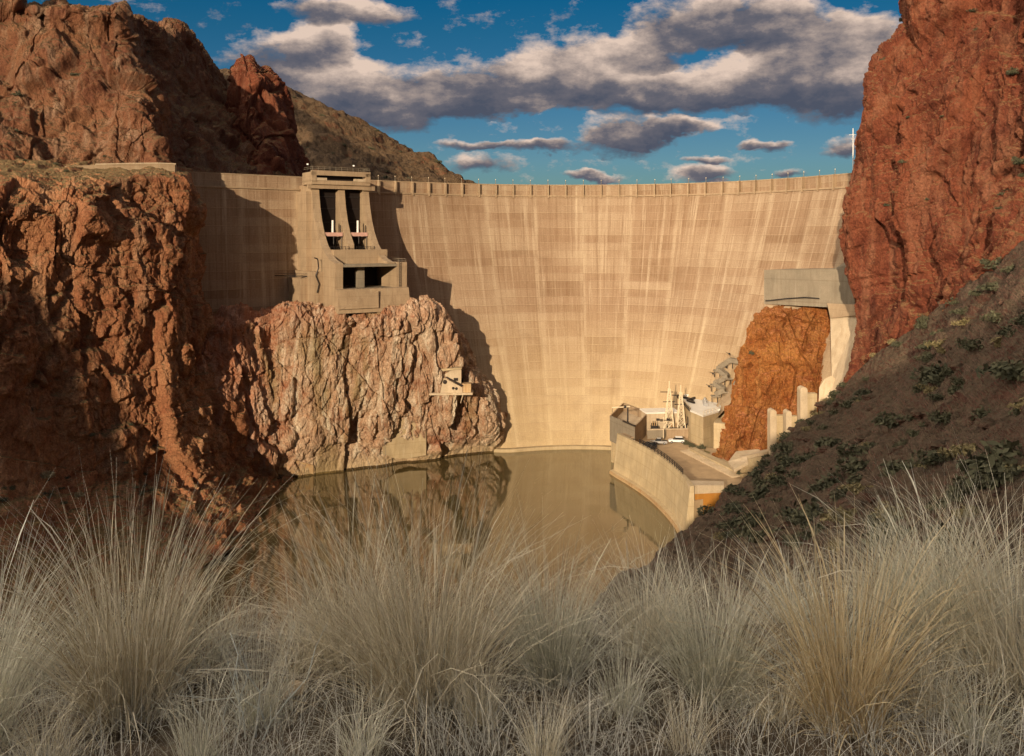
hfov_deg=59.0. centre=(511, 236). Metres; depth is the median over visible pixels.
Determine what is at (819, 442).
shrub
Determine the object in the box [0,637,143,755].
grass tuft
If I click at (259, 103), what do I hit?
rock pinnacle
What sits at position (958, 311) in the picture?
shrub
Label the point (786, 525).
boulder
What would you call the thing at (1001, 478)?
shrub
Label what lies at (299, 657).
grass tuft
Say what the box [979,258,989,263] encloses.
shrub
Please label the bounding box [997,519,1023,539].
boulder
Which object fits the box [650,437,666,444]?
parked pickup
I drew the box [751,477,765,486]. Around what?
shrub
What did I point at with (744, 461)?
rock
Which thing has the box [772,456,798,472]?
shrub
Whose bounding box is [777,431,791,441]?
shrub
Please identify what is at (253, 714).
grass tuft
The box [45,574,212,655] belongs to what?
grass tuft
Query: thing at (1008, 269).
shrub
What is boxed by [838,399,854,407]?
shrub
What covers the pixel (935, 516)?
boulder
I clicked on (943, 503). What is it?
shrub
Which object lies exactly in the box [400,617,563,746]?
grass tuft
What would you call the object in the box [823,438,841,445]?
shrub
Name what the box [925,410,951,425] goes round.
shrub
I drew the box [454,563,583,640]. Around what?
grass tuft
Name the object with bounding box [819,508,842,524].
shrub
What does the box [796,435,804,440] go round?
boulder
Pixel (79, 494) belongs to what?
shrub
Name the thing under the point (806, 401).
retaining wall
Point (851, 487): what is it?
shrub
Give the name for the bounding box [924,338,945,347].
shrub
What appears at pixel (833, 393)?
shrub
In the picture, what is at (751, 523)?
shrub
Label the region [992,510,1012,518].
boulder
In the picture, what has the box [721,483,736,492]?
shrub
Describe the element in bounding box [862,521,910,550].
shrub
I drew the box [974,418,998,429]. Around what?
boulder
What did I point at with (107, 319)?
cliff
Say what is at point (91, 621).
grass tuft
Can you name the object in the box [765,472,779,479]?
shrub
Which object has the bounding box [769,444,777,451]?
shrub
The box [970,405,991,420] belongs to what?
shrub
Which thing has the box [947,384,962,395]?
shrub
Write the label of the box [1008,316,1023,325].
shrub
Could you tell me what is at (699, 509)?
shrub
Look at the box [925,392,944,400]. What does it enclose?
shrub
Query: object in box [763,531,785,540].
boulder
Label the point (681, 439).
parked car
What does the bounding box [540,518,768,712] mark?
grass tuft
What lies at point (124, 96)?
hill
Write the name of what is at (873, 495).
boulder
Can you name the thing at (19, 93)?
shrub
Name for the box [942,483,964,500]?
shrub
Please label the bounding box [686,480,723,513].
end wall
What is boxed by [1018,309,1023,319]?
shrub
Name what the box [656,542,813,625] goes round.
grass tuft
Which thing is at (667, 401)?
lattice tower
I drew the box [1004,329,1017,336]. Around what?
shrub
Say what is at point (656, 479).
river wall
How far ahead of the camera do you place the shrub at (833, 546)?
69.34 m
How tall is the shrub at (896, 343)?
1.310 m
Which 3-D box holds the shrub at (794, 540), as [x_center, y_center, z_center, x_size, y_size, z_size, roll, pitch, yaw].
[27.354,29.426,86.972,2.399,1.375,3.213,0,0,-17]
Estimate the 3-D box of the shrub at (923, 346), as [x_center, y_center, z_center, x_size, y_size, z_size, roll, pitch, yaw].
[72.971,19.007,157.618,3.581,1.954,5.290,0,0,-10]
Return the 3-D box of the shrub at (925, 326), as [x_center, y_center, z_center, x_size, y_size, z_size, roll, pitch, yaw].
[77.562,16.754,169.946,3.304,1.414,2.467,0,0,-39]
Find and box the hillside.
[567,240,1023,637]
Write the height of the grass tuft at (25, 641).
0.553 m
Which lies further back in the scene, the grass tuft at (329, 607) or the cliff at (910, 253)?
the cliff at (910, 253)
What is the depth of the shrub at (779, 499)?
117.12 m
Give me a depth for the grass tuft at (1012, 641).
3.02 m
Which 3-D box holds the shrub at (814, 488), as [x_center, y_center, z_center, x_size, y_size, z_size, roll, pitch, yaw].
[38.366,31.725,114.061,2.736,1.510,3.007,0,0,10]
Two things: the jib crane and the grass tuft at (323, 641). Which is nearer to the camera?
the grass tuft at (323, 641)
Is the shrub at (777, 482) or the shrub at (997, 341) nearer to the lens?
the shrub at (997, 341)
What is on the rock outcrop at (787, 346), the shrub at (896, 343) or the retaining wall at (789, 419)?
the retaining wall at (789, 419)
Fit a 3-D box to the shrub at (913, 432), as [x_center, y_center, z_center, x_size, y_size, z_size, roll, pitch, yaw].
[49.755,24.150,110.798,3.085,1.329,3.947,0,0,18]
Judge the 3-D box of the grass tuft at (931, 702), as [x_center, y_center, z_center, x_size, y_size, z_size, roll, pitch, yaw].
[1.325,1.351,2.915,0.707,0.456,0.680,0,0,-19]
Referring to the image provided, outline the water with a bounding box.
[0,449,676,656]
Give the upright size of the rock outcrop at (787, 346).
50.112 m
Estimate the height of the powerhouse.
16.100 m
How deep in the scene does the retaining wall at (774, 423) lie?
225.37 m
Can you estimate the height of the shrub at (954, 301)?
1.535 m
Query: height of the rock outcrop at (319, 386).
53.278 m
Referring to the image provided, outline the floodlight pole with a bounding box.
[656,417,669,439]
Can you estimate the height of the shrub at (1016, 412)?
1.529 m
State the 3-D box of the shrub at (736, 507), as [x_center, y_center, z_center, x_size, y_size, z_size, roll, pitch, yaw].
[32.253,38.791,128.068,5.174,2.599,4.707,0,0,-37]
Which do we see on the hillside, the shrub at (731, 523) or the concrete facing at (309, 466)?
the shrub at (731, 523)
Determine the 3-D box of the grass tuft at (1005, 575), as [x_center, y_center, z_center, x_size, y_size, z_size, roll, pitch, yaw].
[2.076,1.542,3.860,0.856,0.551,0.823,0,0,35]
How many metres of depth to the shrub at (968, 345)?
127.25 m
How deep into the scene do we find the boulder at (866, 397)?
152.75 m
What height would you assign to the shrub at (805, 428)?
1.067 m
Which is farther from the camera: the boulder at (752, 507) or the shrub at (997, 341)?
the shrub at (997, 341)
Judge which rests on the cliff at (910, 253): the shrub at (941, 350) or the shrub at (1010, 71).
the shrub at (1010, 71)
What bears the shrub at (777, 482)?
on the hillside
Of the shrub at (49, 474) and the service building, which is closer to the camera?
the shrub at (49, 474)
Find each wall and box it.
[65,163,176,171]
[609,433,693,532]
[647,428,687,438]
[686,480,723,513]
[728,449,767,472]
[767,408,782,454]
[783,409,796,433]
[797,385,816,419]
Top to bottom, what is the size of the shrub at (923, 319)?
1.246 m
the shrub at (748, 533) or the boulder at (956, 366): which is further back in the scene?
the boulder at (956, 366)
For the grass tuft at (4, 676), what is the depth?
2.96 m
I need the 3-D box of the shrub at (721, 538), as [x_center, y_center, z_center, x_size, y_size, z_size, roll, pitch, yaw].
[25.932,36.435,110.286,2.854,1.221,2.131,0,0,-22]
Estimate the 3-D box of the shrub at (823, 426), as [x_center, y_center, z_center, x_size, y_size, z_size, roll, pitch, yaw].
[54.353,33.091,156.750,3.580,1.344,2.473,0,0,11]
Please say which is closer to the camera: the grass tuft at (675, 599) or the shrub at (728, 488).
the grass tuft at (675, 599)
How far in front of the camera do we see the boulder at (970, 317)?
144.76 m
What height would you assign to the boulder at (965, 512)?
1.033 m
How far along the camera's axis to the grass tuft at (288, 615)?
3.85 m
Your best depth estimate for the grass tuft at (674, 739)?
2.70 m
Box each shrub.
[9,90,24,95]
[40,470,55,478]
[74,491,84,496]
[696,443,705,448]
[696,504,713,515]
[713,530,731,540]
[714,515,738,529]
[718,524,742,538]
[720,500,743,509]
[720,501,745,514]
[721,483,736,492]
[731,486,744,495]
[736,510,766,528]
[736,524,782,542]
[741,483,769,502]
[741,516,764,529]
[746,465,768,478]
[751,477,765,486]
[753,484,773,494]
[757,459,770,466]
[764,497,782,502]
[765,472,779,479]
[766,474,787,487]
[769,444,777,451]
[772,449,788,461]
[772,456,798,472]
[772,496,829,522]
[773,441,793,450]
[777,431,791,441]
[778,452,810,462]
[782,534,802,550]
[785,469,801,478]
[792,509,823,530]
[796,451,815,462]
[796,522,828,539]
[801,426,810,430]
[806,483,821,493]
[814,436,839,452]
[815,423,827,429]
[816,468,843,490]
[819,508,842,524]
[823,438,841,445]
[826,539,848,552]
[827,506,858,527]
[828,390,841,397]
[828,408,837,414]
[828,487,847,501]
[834,455,870,473]
[836,441,871,457]
[836,456,845,463]
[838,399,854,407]
[838,484,849,490]
[839,382,847,387]
[846,472,868,484]
[847,481,872,494]
[851,395,862,400]
[853,388,871,395]
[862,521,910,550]
[864,442,878,447]
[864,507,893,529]
[869,501,907,526]
[871,411,892,423]
[872,515,897,525]
[874,413,907,428]
[878,459,912,475]
[879,465,891,477]
[891,341,902,346]
[891,438,907,447]
[893,525,916,540]
[902,461,923,471]
[905,414,916,420]
[905,429,921,436]
[908,446,952,465]
[910,363,943,379]
[911,381,924,390]
[914,353,935,362]
[915,340,931,349]
[916,314,927,322]
[916,323,927,328]
[917,361,947,385]
[917,421,926,426]
[919,316,928,321]
[920,385,937,392]
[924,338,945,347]
[924,523,972,559]
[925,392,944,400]
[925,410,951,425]
[925,492,964,517]
[929,329,942,334]
[935,346,945,353]
[937,447,962,457]
[939,366,953,375]
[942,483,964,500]
[944,297,958,304]
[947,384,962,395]
[948,306,967,314]
[948,375,964,384]
[948,473,988,495]
[949,443,975,455]
[950,317,969,325]
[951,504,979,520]
[954,337,982,350]
[956,438,1023,477]
[957,481,985,496]
[965,462,1023,490]
[968,289,983,295]
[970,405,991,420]
[975,281,998,290]
[976,357,1023,381]
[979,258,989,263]
[979,310,1001,322]
[983,256,1002,269]
[989,336,1001,346]
[989,359,1018,373]
[995,325,1012,335]
[1000,264,1014,272]
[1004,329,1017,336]
[1004,463,1023,472]
[1005,67,1018,74]
[1006,397,1023,410]
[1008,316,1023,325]
[1008,403,1020,415]
[1011,158,1023,164]
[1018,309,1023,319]
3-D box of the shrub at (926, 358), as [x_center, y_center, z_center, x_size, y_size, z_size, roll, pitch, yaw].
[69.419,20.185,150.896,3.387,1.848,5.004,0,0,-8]
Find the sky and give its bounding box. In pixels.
[27,0,902,184]
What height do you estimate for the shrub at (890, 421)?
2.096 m
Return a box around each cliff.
[0,159,293,628]
[838,0,1023,382]
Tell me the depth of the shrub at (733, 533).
107.60 m
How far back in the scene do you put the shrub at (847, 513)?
79.95 m
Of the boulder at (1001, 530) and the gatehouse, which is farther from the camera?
the gatehouse
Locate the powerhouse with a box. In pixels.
[677,392,724,448]
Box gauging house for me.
[429,366,472,402]
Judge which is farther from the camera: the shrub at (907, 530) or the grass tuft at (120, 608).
the shrub at (907, 530)
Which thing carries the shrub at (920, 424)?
on the hillside
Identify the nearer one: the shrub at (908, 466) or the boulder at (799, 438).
the shrub at (908, 466)
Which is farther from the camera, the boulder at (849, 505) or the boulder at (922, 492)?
the boulder at (849, 505)
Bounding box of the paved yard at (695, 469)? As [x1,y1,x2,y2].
[641,435,743,520]
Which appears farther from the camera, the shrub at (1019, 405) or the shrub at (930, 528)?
the shrub at (1019, 405)
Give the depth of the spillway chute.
230.96 m
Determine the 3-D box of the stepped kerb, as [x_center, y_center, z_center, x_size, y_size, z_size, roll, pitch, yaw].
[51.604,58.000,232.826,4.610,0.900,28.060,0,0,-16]
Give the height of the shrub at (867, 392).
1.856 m
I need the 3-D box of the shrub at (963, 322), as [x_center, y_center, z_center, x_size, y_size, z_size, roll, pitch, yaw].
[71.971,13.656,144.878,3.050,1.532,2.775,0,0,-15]
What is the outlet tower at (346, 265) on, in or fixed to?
on the rock outcrop at (319, 386)
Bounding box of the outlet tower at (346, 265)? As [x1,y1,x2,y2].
[275,166,409,313]
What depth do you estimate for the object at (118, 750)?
2.92 m
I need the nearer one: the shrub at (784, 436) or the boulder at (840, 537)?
the boulder at (840, 537)
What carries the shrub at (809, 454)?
on the hillside
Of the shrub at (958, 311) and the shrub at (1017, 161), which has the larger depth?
the shrub at (1017, 161)
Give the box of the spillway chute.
[818,303,856,408]
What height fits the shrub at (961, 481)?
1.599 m
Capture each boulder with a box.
[740,497,751,503]
[746,503,760,511]
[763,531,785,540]
[777,521,793,528]
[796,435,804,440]
[799,528,819,541]
[802,436,811,441]
[814,401,827,406]
[816,446,830,452]
[823,528,842,536]
[826,533,851,546]
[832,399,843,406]
[841,500,866,510]
[850,517,865,529]
[856,434,869,441]
[861,394,875,400]
[861,488,889,502]
[892,445,903,451]
[893,519,924,530]
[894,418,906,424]
[904,510,931,521]
[910,408,926,418]
[916,488,932,497]
[929,440,949,449]
[932,508,950,520]
[945,528,973,548]
[947,502,966,512]
[948,362,963,370]
[963,315,975,319]
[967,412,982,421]
[970,490,1003,505]
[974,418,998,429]
[975,517,1023,539]
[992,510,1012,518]
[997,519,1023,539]
[1006,511,1023,519]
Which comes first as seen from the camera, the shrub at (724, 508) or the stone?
the stone
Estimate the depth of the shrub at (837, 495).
103.74 m
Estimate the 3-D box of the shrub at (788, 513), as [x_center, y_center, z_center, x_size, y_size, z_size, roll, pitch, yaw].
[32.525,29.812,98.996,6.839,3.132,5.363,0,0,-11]
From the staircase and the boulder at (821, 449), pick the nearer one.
the boulder at (821, 449)
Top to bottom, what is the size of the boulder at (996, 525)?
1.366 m
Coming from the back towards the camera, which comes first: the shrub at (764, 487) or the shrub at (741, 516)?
the shrub at (764, 487)
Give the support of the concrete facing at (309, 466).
on the rock outcrop at (319, 386)
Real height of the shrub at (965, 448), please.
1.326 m
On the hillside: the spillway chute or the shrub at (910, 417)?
the shrub at (910, 417)
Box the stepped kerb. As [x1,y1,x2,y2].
[680,447,747,477]
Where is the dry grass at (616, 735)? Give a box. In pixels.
[0,540,1023,755]
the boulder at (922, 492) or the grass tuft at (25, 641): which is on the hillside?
the boulder at (922, 492)
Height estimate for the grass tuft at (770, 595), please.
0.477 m
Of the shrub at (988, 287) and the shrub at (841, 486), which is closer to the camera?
the shrub at (841, 486)
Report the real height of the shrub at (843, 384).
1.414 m
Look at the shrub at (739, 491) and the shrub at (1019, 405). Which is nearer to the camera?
the shrub at (1019, 405)
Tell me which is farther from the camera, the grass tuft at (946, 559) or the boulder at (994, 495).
the boulder at (994, 495)
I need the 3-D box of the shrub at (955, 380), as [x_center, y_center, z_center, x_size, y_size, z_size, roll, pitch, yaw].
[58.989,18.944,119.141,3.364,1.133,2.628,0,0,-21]
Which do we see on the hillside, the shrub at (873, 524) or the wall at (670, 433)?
the shrub at (873, 524)
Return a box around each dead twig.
[176,651,253,735]
[198,626,325,743]
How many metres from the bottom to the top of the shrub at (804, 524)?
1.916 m
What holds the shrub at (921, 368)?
on the hillside
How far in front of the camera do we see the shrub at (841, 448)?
120.26 m
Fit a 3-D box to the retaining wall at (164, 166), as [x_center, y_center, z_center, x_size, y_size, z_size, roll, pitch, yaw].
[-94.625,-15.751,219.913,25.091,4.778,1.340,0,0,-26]
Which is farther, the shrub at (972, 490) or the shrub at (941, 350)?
the shrub at (941, 350)
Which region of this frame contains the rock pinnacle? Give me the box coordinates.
[224,54,309,176]
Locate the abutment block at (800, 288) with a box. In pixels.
[764,263,855,308]
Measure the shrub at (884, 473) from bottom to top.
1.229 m
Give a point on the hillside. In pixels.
(891, 366)
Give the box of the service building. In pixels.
[640,408,676,428]
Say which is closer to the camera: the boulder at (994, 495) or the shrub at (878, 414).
the boulder at (994, 495)
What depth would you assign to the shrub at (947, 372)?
125.17 m
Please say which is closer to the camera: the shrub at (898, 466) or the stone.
the stone
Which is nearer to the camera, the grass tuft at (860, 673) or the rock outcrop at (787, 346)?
the grass tuft at (860, 673)
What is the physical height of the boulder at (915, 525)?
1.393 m
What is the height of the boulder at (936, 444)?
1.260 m
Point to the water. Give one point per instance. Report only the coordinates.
(577, 485)
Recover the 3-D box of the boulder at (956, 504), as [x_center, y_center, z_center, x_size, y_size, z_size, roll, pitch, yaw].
[30.993,18.830,62.575,1.903,0.940,1.651,0,0,0]
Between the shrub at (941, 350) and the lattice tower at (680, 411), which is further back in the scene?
the lattice tower at (680, 411)
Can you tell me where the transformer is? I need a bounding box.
[651,421,657,428]
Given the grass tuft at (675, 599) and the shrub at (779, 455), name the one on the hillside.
the shrub at (779, 455)
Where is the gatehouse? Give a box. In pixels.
[610,403,646,462]
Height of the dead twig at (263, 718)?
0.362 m
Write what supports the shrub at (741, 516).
on the hillside
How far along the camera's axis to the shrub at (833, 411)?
170.54 m
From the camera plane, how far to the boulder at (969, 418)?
98.02 m
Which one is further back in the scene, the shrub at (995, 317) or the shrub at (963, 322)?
the shrub at (963, 322)
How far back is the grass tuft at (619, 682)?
2.95 m
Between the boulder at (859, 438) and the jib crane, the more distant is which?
the jib crane
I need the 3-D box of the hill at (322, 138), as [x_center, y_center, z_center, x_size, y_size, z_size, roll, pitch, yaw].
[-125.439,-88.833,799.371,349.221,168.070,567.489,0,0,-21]
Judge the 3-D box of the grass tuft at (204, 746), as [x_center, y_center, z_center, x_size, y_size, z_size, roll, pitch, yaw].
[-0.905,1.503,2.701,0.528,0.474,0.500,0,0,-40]
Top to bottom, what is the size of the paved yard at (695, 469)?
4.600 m
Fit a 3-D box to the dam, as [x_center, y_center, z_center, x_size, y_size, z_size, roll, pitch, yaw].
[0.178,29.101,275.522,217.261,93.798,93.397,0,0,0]
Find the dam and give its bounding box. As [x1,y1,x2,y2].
[189,171,850,452]
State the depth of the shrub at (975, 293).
146.54 m
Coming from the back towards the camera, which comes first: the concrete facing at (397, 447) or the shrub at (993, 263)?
the concrete facing at (397, 447)
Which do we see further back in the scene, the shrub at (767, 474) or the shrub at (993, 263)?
the shrub at (993, 263)
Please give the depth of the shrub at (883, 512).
71.45 m
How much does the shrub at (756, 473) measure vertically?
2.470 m
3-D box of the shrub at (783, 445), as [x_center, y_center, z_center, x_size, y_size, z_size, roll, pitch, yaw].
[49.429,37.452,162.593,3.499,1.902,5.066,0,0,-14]
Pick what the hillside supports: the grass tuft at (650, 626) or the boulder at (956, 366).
the boulder at (956, 366)
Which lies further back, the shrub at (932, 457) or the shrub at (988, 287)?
the shrub at (988, 287)
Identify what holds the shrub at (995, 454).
on the hillside
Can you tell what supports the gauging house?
on the rock outcrop at (319, 386)
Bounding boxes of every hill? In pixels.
[0,0,293,175]
[219,68,477,183]
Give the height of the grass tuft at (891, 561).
0.543 m
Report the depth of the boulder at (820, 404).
181.41 m
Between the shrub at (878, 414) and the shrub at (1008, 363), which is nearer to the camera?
the shrub at (1008, 363)
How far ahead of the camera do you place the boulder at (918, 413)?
121.02 m
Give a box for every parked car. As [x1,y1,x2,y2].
[644,441,656,448]
[668,436,684,443]
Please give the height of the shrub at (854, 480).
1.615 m
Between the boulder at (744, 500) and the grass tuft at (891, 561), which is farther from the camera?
the boulder at (744, 500)
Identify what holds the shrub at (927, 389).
on the hillside
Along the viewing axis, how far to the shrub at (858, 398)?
168.76 m
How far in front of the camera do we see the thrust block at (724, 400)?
261.90 m
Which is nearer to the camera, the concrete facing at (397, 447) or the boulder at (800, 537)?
the boulder at (800, 537)
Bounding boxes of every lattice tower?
[663,381,674,436]
[672,385,685,427]
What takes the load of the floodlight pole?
on the paved yard at (695, 469)
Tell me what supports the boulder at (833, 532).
on the hillside
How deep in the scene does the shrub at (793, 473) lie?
133.29 m
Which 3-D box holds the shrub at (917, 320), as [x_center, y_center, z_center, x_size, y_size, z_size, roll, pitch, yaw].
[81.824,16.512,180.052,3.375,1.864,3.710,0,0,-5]
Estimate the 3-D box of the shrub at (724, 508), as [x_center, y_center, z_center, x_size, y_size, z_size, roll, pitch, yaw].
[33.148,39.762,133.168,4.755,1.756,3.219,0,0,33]
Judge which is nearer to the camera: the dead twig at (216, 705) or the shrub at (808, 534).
the dead twig at (216, 705)
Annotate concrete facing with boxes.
[275,459,313,474]
[383,419,426,457]
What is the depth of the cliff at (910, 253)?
191.12 m
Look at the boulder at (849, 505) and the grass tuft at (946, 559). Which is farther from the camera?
the boulder at (849, 505)
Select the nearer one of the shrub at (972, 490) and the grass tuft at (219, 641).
the grass tuft at (219, 641)
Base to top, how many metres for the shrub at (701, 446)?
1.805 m
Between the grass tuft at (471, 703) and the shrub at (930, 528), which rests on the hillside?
the shrub at (930, 528)
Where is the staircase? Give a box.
[706,352,737,402]
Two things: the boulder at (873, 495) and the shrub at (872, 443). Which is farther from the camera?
the shrub at (872, 443)
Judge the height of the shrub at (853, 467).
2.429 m
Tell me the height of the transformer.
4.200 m
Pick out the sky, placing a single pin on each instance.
(542, 92)
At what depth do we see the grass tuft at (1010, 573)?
3.49 m
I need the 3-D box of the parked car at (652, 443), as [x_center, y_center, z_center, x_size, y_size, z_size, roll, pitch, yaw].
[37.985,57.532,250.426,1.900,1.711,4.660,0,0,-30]
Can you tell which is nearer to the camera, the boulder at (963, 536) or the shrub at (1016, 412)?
the boulder at (963, 536)
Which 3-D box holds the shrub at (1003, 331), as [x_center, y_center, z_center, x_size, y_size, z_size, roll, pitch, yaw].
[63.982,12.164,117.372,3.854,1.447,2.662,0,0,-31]
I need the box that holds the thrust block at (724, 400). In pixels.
[716,357,734,415]
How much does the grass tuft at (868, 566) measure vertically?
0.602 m
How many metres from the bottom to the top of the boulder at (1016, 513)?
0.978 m
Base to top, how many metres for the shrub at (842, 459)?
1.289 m
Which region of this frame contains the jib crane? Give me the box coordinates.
[612,405,629,421]
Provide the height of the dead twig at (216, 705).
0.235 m
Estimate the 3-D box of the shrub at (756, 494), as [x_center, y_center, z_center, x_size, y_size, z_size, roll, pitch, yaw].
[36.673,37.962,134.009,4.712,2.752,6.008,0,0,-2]
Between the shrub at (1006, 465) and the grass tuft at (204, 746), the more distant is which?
the shrub at (1006, 465)
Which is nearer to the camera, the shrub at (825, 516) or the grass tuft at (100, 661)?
the grass tuft at (100, 661)
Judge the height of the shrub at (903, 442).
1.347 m
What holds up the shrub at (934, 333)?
on the hillside
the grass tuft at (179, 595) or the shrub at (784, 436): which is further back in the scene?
the shrub at (784, 436)
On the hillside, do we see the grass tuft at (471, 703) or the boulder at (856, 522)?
the boulder at (856, 522)
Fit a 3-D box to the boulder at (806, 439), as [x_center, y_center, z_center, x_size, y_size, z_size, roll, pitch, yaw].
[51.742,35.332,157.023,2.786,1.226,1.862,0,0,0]
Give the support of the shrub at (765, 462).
on the hillside
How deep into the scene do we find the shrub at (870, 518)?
71.71 m
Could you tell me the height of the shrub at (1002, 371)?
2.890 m
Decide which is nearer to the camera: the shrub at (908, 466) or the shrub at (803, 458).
the shrub at (908, 466)
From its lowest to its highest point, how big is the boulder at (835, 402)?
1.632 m
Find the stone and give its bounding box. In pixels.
[279,680,305,697]
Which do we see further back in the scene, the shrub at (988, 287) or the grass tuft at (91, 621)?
the shrub at (988, 287)
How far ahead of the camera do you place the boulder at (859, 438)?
130.96 m
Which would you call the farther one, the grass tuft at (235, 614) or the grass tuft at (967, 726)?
the grass tuft at (235, 614)
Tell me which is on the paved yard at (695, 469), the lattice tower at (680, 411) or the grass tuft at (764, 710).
the lattice tower at (680, 411)
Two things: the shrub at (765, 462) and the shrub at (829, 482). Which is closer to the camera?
the shrub at (829, 482)
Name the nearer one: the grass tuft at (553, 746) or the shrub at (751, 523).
the grass tuft at (553, 746)
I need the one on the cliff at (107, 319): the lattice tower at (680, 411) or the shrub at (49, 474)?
the shrub at (49, 474)
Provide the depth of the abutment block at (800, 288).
245.24 m
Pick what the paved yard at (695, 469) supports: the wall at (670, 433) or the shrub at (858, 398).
the wall at (670, 433)
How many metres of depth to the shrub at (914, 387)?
133.79 m
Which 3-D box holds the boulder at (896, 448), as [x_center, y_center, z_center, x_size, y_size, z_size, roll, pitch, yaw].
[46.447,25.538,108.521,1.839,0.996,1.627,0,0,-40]
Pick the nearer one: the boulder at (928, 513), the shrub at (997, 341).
the boulder at (928, 513)
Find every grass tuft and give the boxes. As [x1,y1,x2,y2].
[0,439,367,755]
[0,469,198,755]
[0,569,80,695]
[0,588,121,705]
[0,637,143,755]
[33,579,174,656]
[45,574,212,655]
[77,515,263,651]
[93,653,294,755]
[95,553,311,713]
[153,601,344,750]
[159,408,709,755]
[177,466,547,754]
[189,578,290,640]
[204,570,391,709]
[227,556,348,643]
[272,625,437,755]
[285,582,381,639]
[289,549,449,698]
[316,546,493,685]
[390,492,693,739]
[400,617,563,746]
[414,578,502,642]
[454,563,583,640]
[462,653,624,755]
[476,558,586,645]
[529,511,906,754]
[531,596,729,745]
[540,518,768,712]
[545,563,626,639]
[599,653,765,755]
[627,557,723,641]
[631,483,1023,755]
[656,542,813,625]
[657,600,736,628]
[693,601,870,748]
[714,519,968,667]
[714,522,858,629]
[728,444,1023,714]
[739,427,1023,755]
[774,510,964,638]
[796,515,1013,647]
[822,592,1021,754]
[866,533,1021,611]
[870,615,1023,755]
[952,535,1023,608]
[960,508,1023,631]
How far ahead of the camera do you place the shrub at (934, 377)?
127.40 m
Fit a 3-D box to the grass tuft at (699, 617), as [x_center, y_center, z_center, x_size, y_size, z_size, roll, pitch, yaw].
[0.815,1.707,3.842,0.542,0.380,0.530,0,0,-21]
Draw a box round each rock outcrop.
[193,295,507,479]
[712,304,830,460]
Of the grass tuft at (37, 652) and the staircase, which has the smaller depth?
the grass tuft at (37, 652)
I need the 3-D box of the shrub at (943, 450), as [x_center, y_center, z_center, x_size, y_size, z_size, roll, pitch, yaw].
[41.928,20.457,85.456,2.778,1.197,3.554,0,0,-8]

